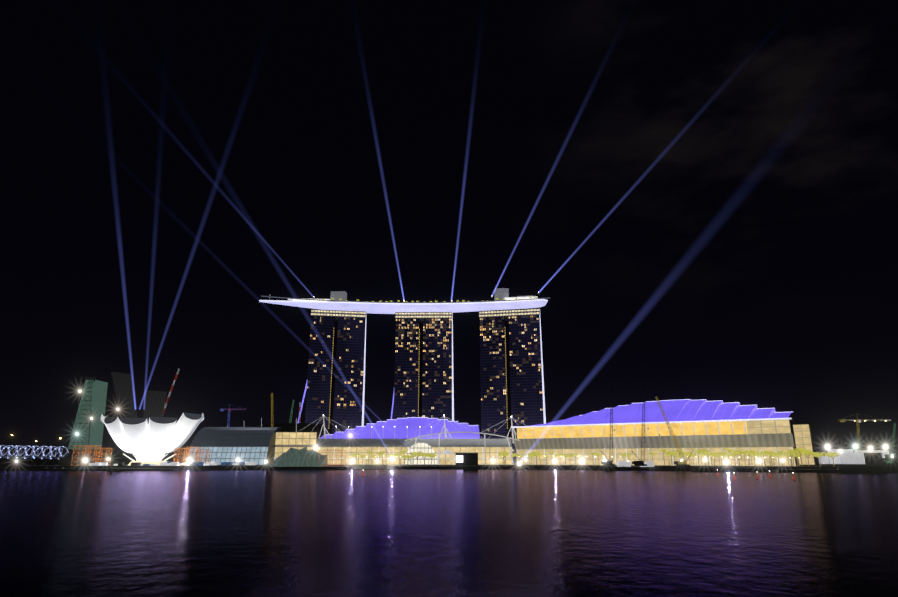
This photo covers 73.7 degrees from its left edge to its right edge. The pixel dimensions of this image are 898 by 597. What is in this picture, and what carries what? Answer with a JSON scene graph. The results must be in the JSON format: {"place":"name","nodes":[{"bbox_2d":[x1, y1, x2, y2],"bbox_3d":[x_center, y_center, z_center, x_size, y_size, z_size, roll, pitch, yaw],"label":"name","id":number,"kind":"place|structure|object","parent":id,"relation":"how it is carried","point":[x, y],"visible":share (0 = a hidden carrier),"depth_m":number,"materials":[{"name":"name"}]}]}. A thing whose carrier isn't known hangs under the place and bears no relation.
{"place":"outdoors","nodes":[
{"label":"outdoors","id":0,"kind":"place"},
{"bbox_2d":[0,463,897,596],"bbox_3d":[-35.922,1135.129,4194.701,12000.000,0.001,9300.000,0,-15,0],"label":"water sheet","id":1,"kind":"object","parent":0,"point":[438,533],"depth_m":65.50,"materials":[{"name":"black liquid"}]},
{"bbox_2d":[0,445,87,464],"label":"pedestrian bridge","id":2,"kind":"structure","parent":1,"relation":"on","point":[64,460],"depth_m":496.66,"materials":[{"name":"silver metal"}]},
{"bbox_2d":[0,452,186,462],"bbox_3d":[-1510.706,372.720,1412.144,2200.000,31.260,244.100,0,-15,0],"label":"shore buildings","id":3,"kind":"structure","parent":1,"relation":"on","point":[56,460],"depth_m":1337.72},
{"bbox_2d":[260,446,351,469],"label":"crystal pavilion","id":4,"kind":"structure","parent":1,"relation":"on","point":[304,458],"depth_m":481.98,"materials":[{"name":"green glass"}]},
{"bbox_2d":[43,461,844,471],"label":"work barges","id":5,"kind":"object","parent":1,"relation":"on","point":[623,465],"visible":0.79,"depth_m":435.87,"materials":[{"name":"grey metal"}]},
{"bbox_2d":[362,471,794,479],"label":"buoys","id":6,"kind":"object","parent":1,"relation":"on","point":[718,475],"visible":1,"depth_m":252.47,"materials":[{"name":"red"}]},
{"bbox_2d":[10,463,897,471],"bbox_3d":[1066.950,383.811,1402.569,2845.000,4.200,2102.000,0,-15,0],"label":"waterfront promenade","id":7,"kind":"structure","parent":0,"point":[867,468],"depth_m":451.72,"materials":[{"name":"concrete"}]},
{"bbox_2d":[67,377,107,449],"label":"scaffold net","id":8,"kind":"object","parent":7,"relation":"on","point":[93,396],"depth_m":508.38,"materials":[{"name":"green"}]},
{"bbox_2d":[5,435,178,462],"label":"street lamps","id":9,"kind":"object","parent":7,"relation":"on","point":[57,443],"visible":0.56,"depth_m":863.59,"materials":[{"name":"white"}]},
{"bbox_2d":[71,445,209,465],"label":"shoring trestles","id":10,"kind":"object","parent":7,"relation":"on","point":[186,452],"visible":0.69,"depth_m":466.82,"materials":[{"name":"orange metal"}]},
{"bbox_2d":[101,413,203,465],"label":"lotus-shaped museum","id":11,"kind":"structure","parent":7,"relation":"on","point":[154,440],"depth_m":460.69,"materials":[{"name":"white"}]},
{"bbox_2d":[111,372,166,423],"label":"unclad petals","id":12,"kind":"object","parent":11,"relation":"on","point":[154,404],"visible":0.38,"depth_m":512.96,"materials":[{"name":"black metal"}]},
{"bbox_2d":[163,368,179,413],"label":"crane","id":13,"kind":"object","parent":7,"relation":"on","point":[170,389],"visible":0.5,"depth_m":535.74,"materials":[{"name":"red"}]},
{"bbox_2d":[89,462,255,465],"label":"site clutter","id":14,"kind":"object","parent":7,"relation":"on","point":[173,463],"visible":0.98,"depth_m":457.88,"materials":[{"name":"white"}]},
{"bbox_2d":[220,407,239,424],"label":"tower crane","id":15,"kind":"object","parent":7,"relation":"on","point":[221,409],"visible":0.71,"depth_m":780.97,"materials":[{"name":"blue metal"}]},
{"bbox_2d":[186,427,322,464],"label":"low waterfront building","id":16,"kind":"structure","parent":7,"relation":"on","point":[257,445],"depth_m":510.84,"materials":[{"name":"grey glass"}]},
{"bbox_2d":[269,393,276,426],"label":"crane","id":17,"kind":"object","parent":7,"relation":"on","point":[272,402],"visible":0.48,"depth_m":547.96,"materials":[{"name":"yellow metal"}]},
{"bbox_2d":[252,423,326,438],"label":"roof canopy","id":18,"kind":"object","parent":7,"relation":"on","point":[289,427],"depth_m":569.52,"materials":[{"name":"grey metal"}]},
{"bbox_2d":[227,415,524,442],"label":"masts and cables","id":19,"kind":"object","parent":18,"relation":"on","point":[444,426],"visible":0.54,"depth_m":551.15,"materials":[{"name":"white metal"}]},
{"bbox_2d":[289,401,293,422],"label":"crane","id":20,"kind":"object","parent":7,"relation":"on","point":[291,411],"visible":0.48,"depth_m":585.57,"materials":[{"name":"green"}]},
{"bbox_2d":[299,402,302,422],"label":"red crane","id":21,"kind":"object","parent":7,"relation":"on","point":[300,413],"visible":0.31,"depth_m":625.59,"materials":[{"name":"red"}]},
{"bbox_2d":[297,309,366,433],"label":"hotel tower","id":22,"kind":"structure","parent":7,"relation":"on","point":[335,387],"depth_m":732.82,"materials":[{"name":"black glass"}]},
{"bbox_2d":[273,439,512,464],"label":"glass facade","id":23,"kind":"structure","parent":7,"relation":"on","point":[494,447],"depth_m":527.00,"materials":[{"name":"beige glass"}]},
{"bbox_2d":[319,417,479,438],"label":"curved roof","id":24,"kind":"structure","parent":23,"relation":"on","point":[388,430],"depth_m":571.76,"materials":[{"name":"purple metal"}]},
{"bbox_2d":[412,451,422,464],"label":"tree","id":25,"kind":"object","parent":7,"relation":"on","point":[417,454],"visible":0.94,"depth_m":514.05,"materials":[{"name":"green plant"}]},
{"bbox_2d":[405,443,437,464],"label":"glass dome entrance","id":26,"kind":"object","parent":7,"relation":"on","point":[424,447],"visible":0.56,"depth_m":524.65,"materials":[{"name":"grey glass"}]},
{"bbox_2d":[391,312,453,420],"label":"hotel tower","id":27,"kind":"structure","parent":7,"relation":"on","point":[423,383],"depth_m":742.73,"materials":[{"name":"black glass"}]},
{"bbox_2d":[259,299,547,313],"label":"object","id":28,"kind":"structure","parent":27,"relation":"on","point":[381,308],"depth_m":760.17,"materials":[{"name":"white metal"}]},
{"bbox_2d":[261,288,549,302],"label":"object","id":29,"kind":"structure","parent":28,"relation":"on","point":[500,294],"depth_m":760.48,"materials":[{"name":"white metal"}]},
{"bbox_2d":[420,452,429,464],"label":"tree","id":30,"kind":"object","parent":7,"relation":"on","point":[425,454],"visible":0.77,"depth_m":513.76,"materials":[{"name":"green plant"}]},
{"bbox_2d":[427,453,436,464],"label":"tree","id":31,"kind":"object","parent":7,"relation":"on","point":[433,454],"visible":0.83,"depth_m":514.09,"materials":[{"name":"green plant"}]},
{"bbox_2d":[16,391,892,465],"bbox_3d":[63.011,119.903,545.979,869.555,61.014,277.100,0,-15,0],"label":"flood lamp heads","id":32,"kind":"object","parent":7,"relation":"on","point":[189,460],"visible":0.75,"depth_m":507.60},
{"bbox_2d":[438,449,477,464],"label":"event stage","id":33,"kind":"object","parent":7,"relation":"on","point":[466,458],"visible":0.96,"depth_m":513.89,"materials":[{"name":"black"}]},
{"bbox_2d":[404,432,519,464],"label":"entrance canopy","id":34,"kind":"object","parent":7,"relation":"on","point":[462,432],"visible":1,"depth_m":518.87,"materials":[{"name":"white metal"}]},
{"bbox_2d":[498,451,508,464],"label":"tree","id":35,"kind":"object","parent":7,"relation":"on","point":[502,453],"visible":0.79,"depth_m":514.22,"materials":[{"name":"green plant"}]},
{"bbox_2d":[479,308,545,462],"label":"hotel tower","id":36,"kind":"structure","parent":7,"relation":"on","point":[511,371],"depth_m":728.46,"materials":[{"name":"black glass"}]},
{"bbox_2d":[366,456,790,464],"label":"promenade lamps","id":37,"kind":"object","parent":7,"relation":"on","point":[544,457],"visible":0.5,"depth_m":512.61,"materials":[{"name":"white"}]},
{"bbox_2d":[601,386,614,465],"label":"crane","id":38,"kind":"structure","parent":7,"relation":"on","point":[608,463],"depth_m":459.00,"materials":[{"name":"grey metal"}]},
{"bbox_2d":[632,383,648,465],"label":"crane","id":39,"kind":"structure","parent":7,"relation":"on","point":[639,463],"depth_m":440.27,"materials":[{"name":"grey metal"}]},
{"bbox_2d":[511,399,819,465],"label":"convention center building","id":40,"kind":"structure","parent":7,"relation":"on","point":[719,426],"depth_m":477.19,"materials":[{"name":"purple glass"}]},
{"bbox_2d":[667,451,675,463],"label":"palm","id":41,"kind":"object","parent":7,"relation":"on","point":[671,452],"visible":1,"depth_m":455.31,"materials":[{"name":"green plant"}]},
{"bbox_2d":[655,396,692,465],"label":"crane","id":42,"kind":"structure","parent":7,"relation":"on","point":[681,463],"depth_m":424.63,"materials":[{"name":"yellow"}]},
{"bbox_2d":[723,448,732,465],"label":"palm","id":43,"kind":"object","parent":7,"relation":"on","point":[729,450],"visible":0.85,"depth_m":440.51,"materials":[{"name":"green plant"}]},
{"bbox_2d":[766,452,774,465],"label":"palm","id":44,"kind":"object","parent":7,"relation":"on","point":[771,453],"visible":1,"depth_m":413.87,"materials":[{"name":"green plant"}]},
{"bbox_2d":[791,452,802,465],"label":"tree","id":45,"kind":"object","parent":7,"relation":"on","point":[795,455],"visible":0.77,"depth_m":415.95,"materials":[{"name":"green plant"}]},
{"bbox_2d":[794,448,805,465],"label":"palm","id":46,"kind":"object","parent":7,"relation":"on","point":[798,449],"visible":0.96,"depth_m":406.74,"materials":[{"name":"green plant"}]},
{"bbox_2d":[800,448,813,465],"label":"tree","id":47,"kind":"object","parent":7,"relation":"on","point":[807,452],"visible":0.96,"depth_m":417.01,"materials":[{"name":"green plant"}]},
{"bbox_2d":[813,452,825,465],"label":"tree","id":48,"kind":"object","parent":7,"relation":"on","point":[817,455],"visible":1,"depth_m":416.87,"materials":[{"name":"green plant"}]},
{"bbox_2d":[824,452,838,465],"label":"tree","id":49,"kind":"object","parent":7,"relation":"on","point":[830,454],"visible":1,"depth_m":416.78,"materials":[{"name":"green plant"}]},
{"bbox_2d":[818,449,897,463],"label":"site offices","id":50,"kind":"structure","parent":7,"relation":"on","point":[848,456],"depth_m":625.72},
{"bbox_2d":[840,414,886,449],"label":"tower crane","id":51,"kind":"object","parent":7,"relation":"on","point":[858,429],"visible":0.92,"depth_m":685.53,"materials":[{"name":"yellow"}]},
{"bbox_2d":[881,424,896,464],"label":"crane","id":52,"kind":"object","parent":7,"relation":"on","point":[889,462],"visible":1,"depth_m":540.91,"materials":[{"name":"green"}]}
]}

